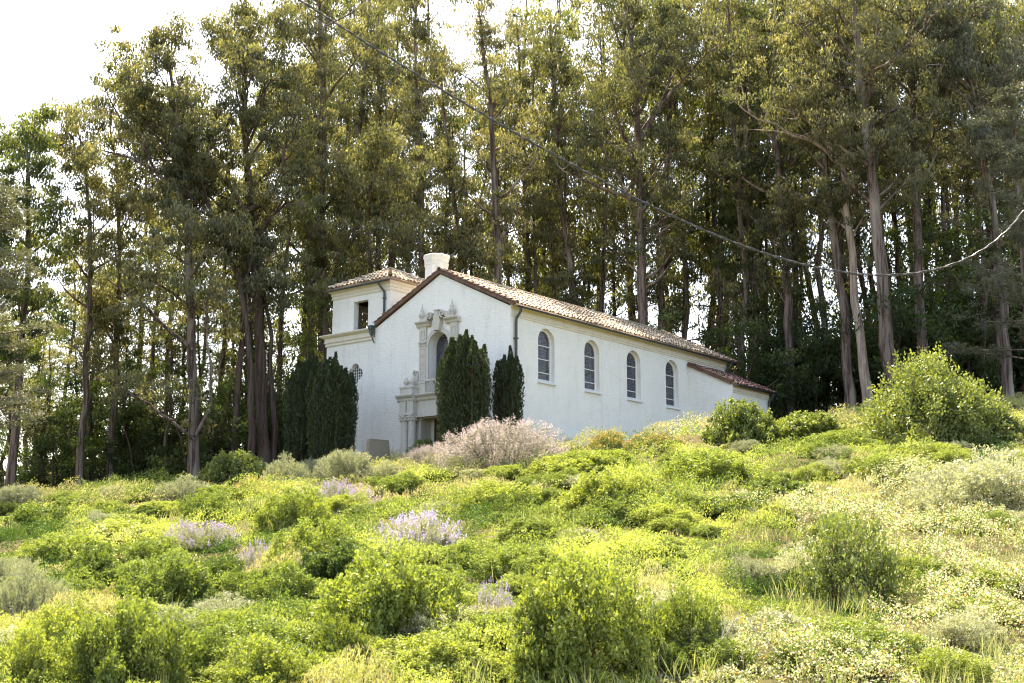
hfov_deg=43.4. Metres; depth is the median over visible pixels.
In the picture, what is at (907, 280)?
understorey tree
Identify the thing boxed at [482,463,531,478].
coyote brush
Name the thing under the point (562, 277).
eucalyptus tree
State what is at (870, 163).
eucalyptus tree
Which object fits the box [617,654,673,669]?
coyote brush
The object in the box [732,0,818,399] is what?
eucalyptus tree
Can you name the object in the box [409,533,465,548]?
sage bush
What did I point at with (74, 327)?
eucalyptus tree
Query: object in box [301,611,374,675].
green shrub
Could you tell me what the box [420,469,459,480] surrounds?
green shrub
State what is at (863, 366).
eucalyptus tree
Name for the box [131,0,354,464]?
eucalyptus tree
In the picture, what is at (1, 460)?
eucalyptus tree
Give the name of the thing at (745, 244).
eucalyptus tree
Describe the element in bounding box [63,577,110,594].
coyote brush
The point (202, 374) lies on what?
eucalyptus tree
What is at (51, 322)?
eucalyptus tree
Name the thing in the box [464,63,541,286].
eucalyptus tree
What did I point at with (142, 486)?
green shrub
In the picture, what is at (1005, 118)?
pine tree
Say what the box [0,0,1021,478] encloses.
sky
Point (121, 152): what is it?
eucalyptus tree
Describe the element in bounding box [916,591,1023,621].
coyote brush
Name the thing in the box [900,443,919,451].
green shrub
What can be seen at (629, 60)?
eucalyptus tree
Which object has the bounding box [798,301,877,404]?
understorey tree
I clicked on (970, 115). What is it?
eucalyptus tree
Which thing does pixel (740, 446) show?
sage bush
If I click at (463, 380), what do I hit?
yew
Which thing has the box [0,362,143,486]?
understorey tree
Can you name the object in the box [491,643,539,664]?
green shrub
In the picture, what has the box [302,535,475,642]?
coyote brush
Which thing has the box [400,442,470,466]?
flowering shrub
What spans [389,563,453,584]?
coyote brush
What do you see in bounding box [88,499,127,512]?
coyote brush
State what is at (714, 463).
coyote brush
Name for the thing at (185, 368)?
eucalyptus tree
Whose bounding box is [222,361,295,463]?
understorey tree
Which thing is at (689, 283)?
eucalyptus tree
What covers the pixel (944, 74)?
eucalyptus tree
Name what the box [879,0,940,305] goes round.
eucalyptus tree
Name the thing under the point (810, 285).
eucalyptus tree
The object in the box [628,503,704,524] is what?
coyote brush
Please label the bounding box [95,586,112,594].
coyote brush
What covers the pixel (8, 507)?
coyote brush
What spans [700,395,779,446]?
glossy shrub
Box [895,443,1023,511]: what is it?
sage bush
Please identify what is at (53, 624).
coyote brush
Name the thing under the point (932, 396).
cone shrub
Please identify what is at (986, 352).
understorey tree
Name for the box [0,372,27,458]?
eucalyptus tree
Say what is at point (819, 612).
tall grass
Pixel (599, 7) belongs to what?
eucalyptus tree
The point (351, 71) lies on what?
eucalyptus tree
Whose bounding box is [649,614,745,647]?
sage bush
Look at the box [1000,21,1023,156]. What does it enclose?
eucalyptus tree
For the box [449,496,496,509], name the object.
coyote brush
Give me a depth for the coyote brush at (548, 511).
33.14 m
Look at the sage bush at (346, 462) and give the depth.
47.73 m
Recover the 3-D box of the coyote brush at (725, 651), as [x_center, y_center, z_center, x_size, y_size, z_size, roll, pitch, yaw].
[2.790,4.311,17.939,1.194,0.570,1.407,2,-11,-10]
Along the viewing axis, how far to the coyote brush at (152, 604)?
21.02 m
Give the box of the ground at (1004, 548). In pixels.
[0,386,1023,682]
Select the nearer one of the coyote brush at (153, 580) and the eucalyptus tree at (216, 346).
the coyote brush at (153, 580)
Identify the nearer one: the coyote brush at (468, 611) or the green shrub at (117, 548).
the coyote brush at (468, 611)
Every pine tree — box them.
[0,174,63,429]
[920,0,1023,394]
[941,81,1023,359]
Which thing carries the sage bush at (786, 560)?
on the ground at (1004, 548)
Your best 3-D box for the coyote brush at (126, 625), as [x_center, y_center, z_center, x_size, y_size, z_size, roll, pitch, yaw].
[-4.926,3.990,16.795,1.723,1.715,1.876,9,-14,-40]
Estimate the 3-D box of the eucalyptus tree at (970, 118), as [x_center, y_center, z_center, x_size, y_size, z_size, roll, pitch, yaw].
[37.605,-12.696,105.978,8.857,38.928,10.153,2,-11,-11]
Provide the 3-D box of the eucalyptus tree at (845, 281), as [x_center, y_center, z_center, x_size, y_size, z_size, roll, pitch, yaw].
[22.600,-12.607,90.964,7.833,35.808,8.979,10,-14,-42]
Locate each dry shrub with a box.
[100,583,131,600]
[235,475,276,495]
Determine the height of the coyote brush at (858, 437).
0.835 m
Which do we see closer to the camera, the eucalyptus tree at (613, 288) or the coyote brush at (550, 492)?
the coyote brush at (550, 492)
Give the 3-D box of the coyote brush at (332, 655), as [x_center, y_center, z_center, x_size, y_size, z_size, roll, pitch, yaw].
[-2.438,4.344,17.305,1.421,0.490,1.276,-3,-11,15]
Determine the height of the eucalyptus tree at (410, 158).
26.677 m
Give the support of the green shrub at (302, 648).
on the ground at (1004, 548)
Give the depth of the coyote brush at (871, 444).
42.19 m
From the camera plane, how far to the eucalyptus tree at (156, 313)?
76.59 m
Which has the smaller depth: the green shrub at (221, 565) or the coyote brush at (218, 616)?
the coyote brush at (218, 616)
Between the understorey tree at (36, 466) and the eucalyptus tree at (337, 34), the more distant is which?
the eucalyptus tree at (337, 34)
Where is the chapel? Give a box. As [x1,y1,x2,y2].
[319,253,777,458]
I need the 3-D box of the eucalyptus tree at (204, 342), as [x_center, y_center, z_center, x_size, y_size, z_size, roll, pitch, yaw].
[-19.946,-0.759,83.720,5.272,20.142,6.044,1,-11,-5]
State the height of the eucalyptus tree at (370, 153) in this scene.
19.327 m
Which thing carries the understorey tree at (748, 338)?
on the ground at (1004, 548)
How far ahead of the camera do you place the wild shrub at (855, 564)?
22.46 m
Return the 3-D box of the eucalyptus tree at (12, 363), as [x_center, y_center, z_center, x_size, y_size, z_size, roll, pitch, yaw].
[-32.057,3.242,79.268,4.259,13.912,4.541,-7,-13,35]
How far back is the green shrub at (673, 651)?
17.51 m
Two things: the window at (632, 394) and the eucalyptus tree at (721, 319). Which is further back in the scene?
the eucalyptus tree at (721, 319)
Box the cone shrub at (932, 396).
[843,341,1023,444]
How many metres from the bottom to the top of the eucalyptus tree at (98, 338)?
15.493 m
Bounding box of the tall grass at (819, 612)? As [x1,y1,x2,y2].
[3,446,1023,682]
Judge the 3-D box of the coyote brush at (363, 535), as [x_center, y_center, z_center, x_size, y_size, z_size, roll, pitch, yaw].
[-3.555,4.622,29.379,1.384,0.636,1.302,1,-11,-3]
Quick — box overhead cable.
[298,0,1023,276]
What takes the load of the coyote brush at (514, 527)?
on the ground at (1004, 548)
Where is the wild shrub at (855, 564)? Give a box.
[786,506,911,609]
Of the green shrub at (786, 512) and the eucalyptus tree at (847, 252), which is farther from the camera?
the eucalyptus tree at (847, 252)
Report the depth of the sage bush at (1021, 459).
36.70 m
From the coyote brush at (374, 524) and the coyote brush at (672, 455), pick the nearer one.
the coyote brush at (374, 524)
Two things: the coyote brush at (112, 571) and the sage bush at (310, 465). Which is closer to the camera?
the coyote brush at (112, 571)
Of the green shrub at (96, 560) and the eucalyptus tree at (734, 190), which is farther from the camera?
the eucalyptus tree at (734, 190)
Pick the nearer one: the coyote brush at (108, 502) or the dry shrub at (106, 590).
the dry shrub at (106, 590)
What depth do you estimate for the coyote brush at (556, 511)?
32.29 m
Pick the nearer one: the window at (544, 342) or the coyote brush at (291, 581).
the coyote brush at (291, 581)
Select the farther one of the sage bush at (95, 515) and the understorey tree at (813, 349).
the understorey tree at (813, 349)
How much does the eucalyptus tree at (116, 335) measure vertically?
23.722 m
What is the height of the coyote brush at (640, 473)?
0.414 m
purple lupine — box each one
[159,518,241,549]
[236,537,273,571]
[303,477,380,501]
[369,507,466,553]
[473,575,515,609]
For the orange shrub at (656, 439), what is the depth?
45.52 m
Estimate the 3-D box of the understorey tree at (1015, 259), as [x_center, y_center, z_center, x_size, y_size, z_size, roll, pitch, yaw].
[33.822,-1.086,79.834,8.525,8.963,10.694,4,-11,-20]
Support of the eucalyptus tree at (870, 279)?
on the ground at (1004, 548)
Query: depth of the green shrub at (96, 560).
25.29 m
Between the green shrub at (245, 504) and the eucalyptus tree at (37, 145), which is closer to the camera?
the green shrub at (245, 504)
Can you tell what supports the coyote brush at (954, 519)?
on the ground at (1004, 548)
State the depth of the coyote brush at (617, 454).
42.29 m
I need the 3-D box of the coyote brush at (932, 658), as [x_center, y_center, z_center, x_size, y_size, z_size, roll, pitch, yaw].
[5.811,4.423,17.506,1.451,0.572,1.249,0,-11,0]
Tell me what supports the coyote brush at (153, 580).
on the ground at (1004, 548)
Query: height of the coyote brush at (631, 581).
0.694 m
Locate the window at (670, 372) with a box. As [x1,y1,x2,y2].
[666,361,680,410]
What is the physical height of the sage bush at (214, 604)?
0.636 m
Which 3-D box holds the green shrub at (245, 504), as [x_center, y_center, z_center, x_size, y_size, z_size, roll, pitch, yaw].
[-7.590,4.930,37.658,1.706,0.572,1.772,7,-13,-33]
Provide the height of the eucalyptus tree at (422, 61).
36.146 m
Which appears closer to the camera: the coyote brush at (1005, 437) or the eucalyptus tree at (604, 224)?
the coyote brush at (1005, 437)
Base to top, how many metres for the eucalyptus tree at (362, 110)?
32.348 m
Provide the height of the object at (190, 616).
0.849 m
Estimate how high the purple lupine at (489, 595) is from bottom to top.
0.964 m
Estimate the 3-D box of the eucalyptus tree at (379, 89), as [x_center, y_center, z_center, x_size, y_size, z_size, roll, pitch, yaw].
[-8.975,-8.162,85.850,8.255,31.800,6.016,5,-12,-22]
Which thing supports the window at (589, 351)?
in the chapel
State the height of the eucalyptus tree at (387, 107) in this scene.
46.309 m
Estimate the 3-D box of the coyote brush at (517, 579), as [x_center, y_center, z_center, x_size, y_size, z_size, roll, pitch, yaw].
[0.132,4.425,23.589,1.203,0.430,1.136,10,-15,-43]
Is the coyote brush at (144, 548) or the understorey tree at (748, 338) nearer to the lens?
the coyote brush at (144, 548)
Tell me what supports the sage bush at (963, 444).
on the ground at (1004, 548)
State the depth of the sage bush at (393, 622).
19.26 m
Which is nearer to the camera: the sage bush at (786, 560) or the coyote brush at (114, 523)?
the sage bush at (786, 560)
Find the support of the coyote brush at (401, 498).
on the ground at (1004, 548)
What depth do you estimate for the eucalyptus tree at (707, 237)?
86.94 m
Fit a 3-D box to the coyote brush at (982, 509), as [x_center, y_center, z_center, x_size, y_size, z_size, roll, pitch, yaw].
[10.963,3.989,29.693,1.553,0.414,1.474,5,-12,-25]
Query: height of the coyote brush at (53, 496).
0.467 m
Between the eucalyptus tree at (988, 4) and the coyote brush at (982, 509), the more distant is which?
the eucalyptus tree at (988, 4)
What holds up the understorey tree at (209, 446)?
on the ground at (1004, 548)
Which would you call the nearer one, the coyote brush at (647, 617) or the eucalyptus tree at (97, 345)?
the coyote brush at (647, 617)
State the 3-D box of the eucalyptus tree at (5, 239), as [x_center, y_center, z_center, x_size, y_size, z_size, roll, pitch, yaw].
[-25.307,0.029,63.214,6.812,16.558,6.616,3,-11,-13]
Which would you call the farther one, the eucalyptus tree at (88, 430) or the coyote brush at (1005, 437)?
the eucalyptus tree at (88, 430)
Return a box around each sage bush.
[0,481,47,503]
[0,550,40,588]
[0,554,74,626]
[0,624,15,648]
[63,511,106,531]
[87,509,114,519]
[97,483,130,502]
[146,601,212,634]
[151,473,211,501]
[187,590,264,621]
[262,452,311,490]
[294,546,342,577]
[296,456,333,479]
[311,447,375,481]
[355,605,415,635]
[368,459,402,476]
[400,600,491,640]
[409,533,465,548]
[410,501,464,513]
[459,469,486,478]
[554,473,583,489]
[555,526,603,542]
[635,582,695,608]
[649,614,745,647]
[716,550,780,588]
[729,438,763,452]
[739,606,810,636]
[767,537,865,583]
[809,456,854,475]
[812,443,855,457]
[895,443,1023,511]
[921,602,1007,646]
[943,440,971,449]
[981,504,1023,519]
[995,449,1023,460]
[1010,456,1023,467]
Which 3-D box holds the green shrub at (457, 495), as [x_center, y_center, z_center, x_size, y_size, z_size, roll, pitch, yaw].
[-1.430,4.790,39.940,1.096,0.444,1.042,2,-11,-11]
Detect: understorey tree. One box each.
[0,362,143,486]
[0,368,104,491]
[0,463,59,488]
[6,452,62,485]
[26,392,110,470]
[38,403,175,486]
[45,331,320,478]
[55,358,182,480]
[55,376,232,481]
[92,385,212,484]
[127,372,267,481]
[169,370,290,463]
[214,348,283,445]
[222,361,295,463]
[241,354,284,456]
[655,307,810,420]
[698,327,722,351]
[708,319,878,420]
[722,299,831,411]
[732,206,1021,404]
[747,295,851,416]
[758,294,877,410]
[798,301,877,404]
[801,255,1017,323]
[818,308,969,405]
[825,311,874,388]
[851,284,1012,405]
[855,212,1023,389]
[893,286,1017,394]
[911,213,1023,392]
[911,324,1023,381]
[935,220,1021,384]
[953,235,1016,301]
[987,254,1020,344]
[1013,240,1023,381]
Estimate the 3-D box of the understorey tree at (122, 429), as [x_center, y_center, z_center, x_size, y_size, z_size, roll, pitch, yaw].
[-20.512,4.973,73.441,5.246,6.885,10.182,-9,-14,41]
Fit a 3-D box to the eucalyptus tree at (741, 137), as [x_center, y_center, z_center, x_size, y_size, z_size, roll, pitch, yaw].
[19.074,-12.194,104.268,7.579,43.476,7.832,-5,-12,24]
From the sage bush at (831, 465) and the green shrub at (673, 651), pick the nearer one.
the green shrub at (673, 651)
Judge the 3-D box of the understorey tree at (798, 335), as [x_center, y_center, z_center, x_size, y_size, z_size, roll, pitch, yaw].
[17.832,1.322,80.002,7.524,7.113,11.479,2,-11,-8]
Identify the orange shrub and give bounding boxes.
[585,429,626,452]
[621,431,685,453]
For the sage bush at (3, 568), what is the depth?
25.25 m
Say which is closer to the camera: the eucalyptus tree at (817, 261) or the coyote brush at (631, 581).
the coyote brush at (631, 581)
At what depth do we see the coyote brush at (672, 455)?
41.73 m
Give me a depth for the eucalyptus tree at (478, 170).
91.10 m
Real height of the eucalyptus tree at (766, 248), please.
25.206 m
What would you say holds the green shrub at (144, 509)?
on the ground at (1004, 548)
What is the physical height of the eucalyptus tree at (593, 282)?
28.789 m
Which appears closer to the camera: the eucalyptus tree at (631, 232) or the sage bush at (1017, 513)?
the sage bush at (1017, 513)
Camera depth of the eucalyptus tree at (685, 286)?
84.34 m
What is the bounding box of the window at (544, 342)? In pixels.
[538,329,556,385]
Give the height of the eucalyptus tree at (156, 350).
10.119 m
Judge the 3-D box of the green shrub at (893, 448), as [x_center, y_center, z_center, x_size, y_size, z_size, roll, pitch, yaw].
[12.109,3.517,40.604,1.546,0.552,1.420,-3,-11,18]
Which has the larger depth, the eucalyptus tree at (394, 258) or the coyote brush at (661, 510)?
the eucalyptus tree at (394, 258)
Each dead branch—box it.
[707,609,746,655]
[747,619,779,654]
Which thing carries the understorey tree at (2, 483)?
on the ground at (1004, 548)
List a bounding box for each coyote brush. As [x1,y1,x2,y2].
[0,501,26,514]
[0,615,76,682]
[8,595,104,645]
[13,530,112,565]
[28,630,83,673]
[37,588,93,603]
[44,491,74,500]
[51,491,106,510]
[55,599,139,619]
[62,581,206,682]
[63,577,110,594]
[74,518,161,540]
[76,592,133,608]
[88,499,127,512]
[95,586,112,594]
[97,557,189,586]
[104,601,193,617]
[107,549,224,608]
[109,512,158,523]
[112,531,195,565]
[129,488,155,501]
[130,499,185,513]
[153,509,177,515]
[159,607,215,619]
[173,624,226,682]
[175,489,242,523]
[181,536,228,550]
[186,659,233,682]
[191,483,252,499]
[193,602,266,632]
[195,615,312,664]
[208,632,323,682]
[219,554,326,604]
[247,480,336,533]
[261,514,372,577]
[268,598,323,619]
[296,607,331,627]
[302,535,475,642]
[312,646,373,682]
[323,492,373,515]
[344,530,380,545]
[355,522,393,529]
[360,630,501,682]
[363,634,419,669]
[366,469,431,494]
[375,495,421,513]
[385,542,444,566]
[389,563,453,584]
[407,653,471,678]
[419,610,512,652]
[421,539,496,566]
[433,563,467,577]
[435,608,510,644]
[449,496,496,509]
[457,477,551,511]
[459,589,508,609]
[460,582,515,603]
[467,543,559,581]
[472,511,531,526]
[474,603,547,614]
[478,648,567,676]
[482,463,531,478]
[489,572,536,592]
[495,515,570,540]
[503,545,666,682]
[513,487,564,504]
[514,474,548,485]
[526,451,626,475]
[532,466,589,489]
[540,504,554,517]
[551,498,584,519]
[552,448,641,471]
[553,466,655,517]
[553,561,583,581]
[574,572,647,596]
[576,494,644,521]
[584,554,641,572]
[600,602,660,643]
[605,536,691,560]
[614,471,652,479]
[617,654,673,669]
[621,532,684,545]
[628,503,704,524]
[635,577,698,595]
[640,514,699,532]
[647,557,700,567]
[650,581,727,662]
[655,447,763,483]
[656,450,688,464]
[664,448,702,460]
[676,632,759,670]
[683,524,728,536]
[693,591,725,606]
[718,498,768,515]
[756,470,802,480]
[763,631,876,672]
[764,415,816,442]
[790,462,836,480]
[793,441,834,455]
[798,617,930,665]
[799,428,886,447]
[807,517,861,536]
[816,512,862,524]
[838,452,938,478]
[855,442,881,447]
[873,555,962,579]
[890,645,994,682]
[904,512,969,530]
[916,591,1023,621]
[918,441,966,458]
[925,448,979,464]
[926,444,973,454]
[947,567,1023,594]
[949,481,1016,504]
[957,509,1023,533]
[958,505,1022,517]
[993,430,1022,441]
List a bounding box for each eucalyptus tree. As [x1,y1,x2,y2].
[0,99,90,486]
[0,185,72,372]
[0,308,45,486]
[0,324,48,476]
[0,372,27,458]
[1,299,16,435]
[6,333,78,473]
[8,340,76,489]
[9,310,78,482]
[19,97,152,484]
[19,285,61,463]
[20,308,105,453]
[37,231,106,409]
[42,260,146,481]
[50,76,172,482]
[63,7,283,478]
[64,273,137,432]
[71,272,122,438]
[89,355,163,479]
[91,242,173,476]
[93,130,194,400]
[106,72,300,464]
[125,83,225,478]
[126,192,207,473]
[129,224,183,414]
[130,327,177,469]
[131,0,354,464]
[132,229,206,480]
[141,112,222,460]
[167,254,231,413]
[179,127,305,425]
[186,193,233,406]
[199,209,301,447]
[200,271,243,412]
[208,166,254,447]
[209,81,294,420]
[213,175,302,442]
[223,0,356,364]
[226,73,281,398]
[240,74,340,450]
[251,0,392,366]
[265,234,301,393]
[267,51,349,391]
[278,182,332,429]
[281,0,356,382]
[289,34,344,349]
[295,0,384,333]
[301,1,393,310]
[305,119,442,327]
[315,77,371,337]
[326,0,413,333]
[326,0,432,272]
[327,56,387,325]
[334,0,413,328]
[341,0,435,268]
[352,26,430,270]
[357,0,469,273]
[372,66,449,272]
[376,0,478,275]
[382,31,474,261]
[412,34,500,273]
[413,63,474,272]
[413,107,476,273]
[416,122,475,262]
[427,0,565,287]
[427,70,537,273]
[436,46,549,290]
[451,73,512,279]
[459,50,530,285]
[461,97,522,275]
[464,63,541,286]
[476,15,590,298]
[481,0,548,289]
[499,28,607,293]
[507,0,596,298]
[508,0,580,296]
[511,0,597,299]
[511,13,600,306]
[525,66,607,307]
[537,0,728,324]
[546,0,635,311]
[552,54,631,309]
[553,19,647,312]
[559,22,683,327]
[562,81,622,314]
[581,42,633,318]
[585,0,670,325]
[594,0,704,335]
[605,0,717,332]
[606,47,679,333]
[612,0,720,334]
[627,0,728,347]
[636,2,700,327]
[642,0,711,333]
[664,2,735,346]
[678,0,771,371]
[681,0,765,349]
[683,3,793,377]
[684,0,787,378]
[686,0,794,365]
[689,63,738,352]
[696,0,768,367]
[699,9,780,373]
[699,17,765,370]
[705,0,855,415]
[710,0,933,408]
[718,0,774,367]
[720,73,795,354]
[725,33,814,337]
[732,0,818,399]
[732,6,831,346]
[752,30,804,334]
[753,0,982,395]
[760,0,919,411]
[764,2,831,322]
[780,0,886,411]
[781,0,836,377]
[810,58,869,320]
[812,167,871,329]
[818,1,908,356]
[820,4,865,346]
[844,0,995,379]
[849,0,906,303]
[853,19,900,323]
[861,0,939,304]
[862,18,909,283]
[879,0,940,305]
[879,0,1023,396]
[884,4,999,303]
[886,0,970,300]
[889,2,995,310]
[898,4,987,311]
[906,5,962,262]
[919,0,1014,391]
[929,10,1023,394]
[953,1,1011,257]
[955,18,1020,259]
[962,0,1023,267]
[967,0,1023,194]
[972,0,1023,328]
[978,0,1023,258]
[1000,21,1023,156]
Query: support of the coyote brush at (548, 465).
on the ground at (1004, 548)
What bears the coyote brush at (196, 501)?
on the ground at (1004, 548)
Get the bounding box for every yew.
[280,350,319,471]
[302,351,359,464]
[433,329,492,460]
[490,345,524,446]
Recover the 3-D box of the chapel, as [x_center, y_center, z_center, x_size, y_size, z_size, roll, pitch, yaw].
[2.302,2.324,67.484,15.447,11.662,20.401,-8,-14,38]
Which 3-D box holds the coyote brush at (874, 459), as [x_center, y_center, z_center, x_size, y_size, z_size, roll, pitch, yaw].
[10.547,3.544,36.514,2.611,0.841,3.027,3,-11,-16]
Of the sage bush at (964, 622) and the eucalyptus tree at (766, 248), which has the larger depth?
the eucalyptus tree at (766, 248)
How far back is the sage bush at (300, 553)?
25.79 m
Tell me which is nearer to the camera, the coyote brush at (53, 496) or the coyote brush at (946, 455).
the coyote brush at (946, 455)
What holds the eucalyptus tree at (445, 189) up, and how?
on the ground at (1004, 548)
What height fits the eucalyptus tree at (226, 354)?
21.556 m
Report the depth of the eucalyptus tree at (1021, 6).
88.81 m
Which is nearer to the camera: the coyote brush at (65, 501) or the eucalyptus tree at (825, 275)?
the coyote brush at (65, 501)
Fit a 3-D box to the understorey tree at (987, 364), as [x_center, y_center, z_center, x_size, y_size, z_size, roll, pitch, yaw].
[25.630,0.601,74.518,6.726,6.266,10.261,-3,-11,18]
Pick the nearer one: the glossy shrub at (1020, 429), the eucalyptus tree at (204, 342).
the glossy shrub at (1020, 429)
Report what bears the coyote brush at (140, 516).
on the ground at (1004, 548)
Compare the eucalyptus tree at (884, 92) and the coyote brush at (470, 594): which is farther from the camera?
the eucalyptus tree at (884, 92)
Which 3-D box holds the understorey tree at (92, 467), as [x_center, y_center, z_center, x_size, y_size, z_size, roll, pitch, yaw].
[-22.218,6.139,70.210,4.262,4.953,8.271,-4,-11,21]
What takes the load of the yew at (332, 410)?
on the ground at (1004, 548)
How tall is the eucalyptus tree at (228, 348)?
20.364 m
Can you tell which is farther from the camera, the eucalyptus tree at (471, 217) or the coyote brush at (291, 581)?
the eucalyptus tree at (471, 217)
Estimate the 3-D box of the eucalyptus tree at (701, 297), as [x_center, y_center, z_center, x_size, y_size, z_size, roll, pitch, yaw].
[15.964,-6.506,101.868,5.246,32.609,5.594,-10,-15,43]
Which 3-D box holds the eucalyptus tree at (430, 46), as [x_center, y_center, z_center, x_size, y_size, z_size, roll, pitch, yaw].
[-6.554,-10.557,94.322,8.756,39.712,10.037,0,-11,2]
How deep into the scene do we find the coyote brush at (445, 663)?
17.11 m
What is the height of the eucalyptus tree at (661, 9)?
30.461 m
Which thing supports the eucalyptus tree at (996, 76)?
on the ground at (1004, 548)
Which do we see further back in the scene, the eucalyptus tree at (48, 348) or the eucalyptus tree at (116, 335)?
the eucalyptus tree at (48, 348)
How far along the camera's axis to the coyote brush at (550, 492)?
36.62 m
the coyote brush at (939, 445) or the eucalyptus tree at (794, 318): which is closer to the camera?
the coyote brush at (939, 445)
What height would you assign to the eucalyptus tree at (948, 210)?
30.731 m
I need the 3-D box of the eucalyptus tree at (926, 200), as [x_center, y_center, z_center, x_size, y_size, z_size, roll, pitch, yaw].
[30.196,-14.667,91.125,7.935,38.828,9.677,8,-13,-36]
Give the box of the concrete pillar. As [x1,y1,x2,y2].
[365,438,389,467]
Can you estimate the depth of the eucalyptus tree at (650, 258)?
95.69 m
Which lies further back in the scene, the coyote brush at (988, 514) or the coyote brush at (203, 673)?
the coyote brush at (988, 514)
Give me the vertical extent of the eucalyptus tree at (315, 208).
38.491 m
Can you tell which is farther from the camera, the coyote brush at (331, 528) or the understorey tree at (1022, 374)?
the understorey tree at (1022, 374)
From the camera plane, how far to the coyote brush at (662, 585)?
22.07 m
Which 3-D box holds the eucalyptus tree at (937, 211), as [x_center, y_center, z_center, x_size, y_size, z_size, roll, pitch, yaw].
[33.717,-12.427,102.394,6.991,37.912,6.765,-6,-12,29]
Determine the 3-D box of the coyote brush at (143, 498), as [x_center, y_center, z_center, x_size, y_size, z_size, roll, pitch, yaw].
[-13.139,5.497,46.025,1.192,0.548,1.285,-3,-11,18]
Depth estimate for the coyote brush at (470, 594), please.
20.37 m
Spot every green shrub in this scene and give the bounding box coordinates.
[0,502,72,531]
[62,540,121,583]
[96,542,161,562]
[122,485,154,499]
[129,504,162,517]
[186,552,246,593]
[224,632,328,681]
[233,500,261,516]
[300,536,391,581]
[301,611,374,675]
[339,501,398,518]
[348,521,378,535]
[362,476,377,482]
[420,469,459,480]
[449,489,472,500]
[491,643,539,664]
[618,504,659,522]
[629,637,699,674]
[636,559,712,591]
[661,492,705,512]
[691,492,760,515]
[740,502,799,523]
[744,475,815,500]
[873,444,917,458]
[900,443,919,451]
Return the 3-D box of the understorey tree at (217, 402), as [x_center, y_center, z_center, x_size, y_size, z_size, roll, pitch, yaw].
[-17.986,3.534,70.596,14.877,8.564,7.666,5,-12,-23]
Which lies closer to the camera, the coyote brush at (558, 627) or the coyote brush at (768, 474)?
the coyote brush at (558, 627)
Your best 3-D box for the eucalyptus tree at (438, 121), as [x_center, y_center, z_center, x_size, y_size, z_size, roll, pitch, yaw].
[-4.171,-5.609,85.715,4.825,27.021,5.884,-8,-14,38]
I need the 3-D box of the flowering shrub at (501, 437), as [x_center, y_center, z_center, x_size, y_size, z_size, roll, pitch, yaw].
[-0.287,3.905,47.758,5.831,2.272,4.716,-7,-13,32]
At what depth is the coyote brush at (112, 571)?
25.06 m
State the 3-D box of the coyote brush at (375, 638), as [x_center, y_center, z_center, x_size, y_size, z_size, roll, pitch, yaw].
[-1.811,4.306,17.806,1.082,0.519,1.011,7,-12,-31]
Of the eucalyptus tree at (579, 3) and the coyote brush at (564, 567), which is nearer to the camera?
the coyote brush at (564, 567)
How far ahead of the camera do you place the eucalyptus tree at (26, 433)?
75.12 m
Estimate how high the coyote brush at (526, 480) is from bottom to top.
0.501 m
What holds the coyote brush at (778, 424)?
on the ground at (1004, 548)
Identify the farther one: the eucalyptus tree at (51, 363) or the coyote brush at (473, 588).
the eucalyptus tree at (51, 363)
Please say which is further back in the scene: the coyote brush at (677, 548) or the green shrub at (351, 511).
the green shrub at (351, 511)
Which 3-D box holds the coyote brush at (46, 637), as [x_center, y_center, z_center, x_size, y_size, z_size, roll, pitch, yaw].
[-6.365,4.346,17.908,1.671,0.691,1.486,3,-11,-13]
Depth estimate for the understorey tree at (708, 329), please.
78.72 m
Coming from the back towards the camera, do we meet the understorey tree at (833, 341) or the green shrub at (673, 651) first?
the understorey tree at (833, 341)
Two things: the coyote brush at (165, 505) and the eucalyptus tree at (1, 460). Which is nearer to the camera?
the coyote brush at (165, 505)
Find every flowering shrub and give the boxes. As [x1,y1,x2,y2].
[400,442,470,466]
[432,413,570,471]
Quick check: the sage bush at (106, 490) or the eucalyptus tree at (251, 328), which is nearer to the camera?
the sage bush at (106, 490)
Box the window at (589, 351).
[584,341,601,394]
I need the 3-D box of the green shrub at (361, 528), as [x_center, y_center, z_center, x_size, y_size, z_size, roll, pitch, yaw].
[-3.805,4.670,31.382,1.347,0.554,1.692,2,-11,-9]
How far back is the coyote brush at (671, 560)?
25.16 m
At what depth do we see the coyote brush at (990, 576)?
22.62 m
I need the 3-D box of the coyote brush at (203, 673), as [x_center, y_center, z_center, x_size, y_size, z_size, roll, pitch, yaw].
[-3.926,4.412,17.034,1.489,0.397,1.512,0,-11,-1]
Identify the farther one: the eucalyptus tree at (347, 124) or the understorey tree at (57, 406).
the eucalyptus tree at (347, 124)
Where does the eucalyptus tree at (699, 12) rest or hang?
on the ground at (1004, 548)
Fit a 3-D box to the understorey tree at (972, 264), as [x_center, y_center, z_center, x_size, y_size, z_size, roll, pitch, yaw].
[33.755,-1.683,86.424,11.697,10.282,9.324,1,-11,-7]
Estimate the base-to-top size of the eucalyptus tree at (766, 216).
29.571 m
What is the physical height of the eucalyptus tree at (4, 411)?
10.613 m
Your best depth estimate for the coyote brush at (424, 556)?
26.58 m
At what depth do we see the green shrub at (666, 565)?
23.58 m
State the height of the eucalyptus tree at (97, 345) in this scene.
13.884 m
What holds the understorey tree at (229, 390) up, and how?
on the ground at (1004, 548)
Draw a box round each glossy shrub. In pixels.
[195,448,268,485]
[405,438,437,455]
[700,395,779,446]
[778,410,852,440]
[963,407,1023,436]
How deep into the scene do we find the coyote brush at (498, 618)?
18.30 m
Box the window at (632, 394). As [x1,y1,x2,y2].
[627,351,642,402]
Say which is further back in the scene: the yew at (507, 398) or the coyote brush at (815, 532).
the yew at (507, 398)
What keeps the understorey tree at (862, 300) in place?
on the ground at (1004, 548)
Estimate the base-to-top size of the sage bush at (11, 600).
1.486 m
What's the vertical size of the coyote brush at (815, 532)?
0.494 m

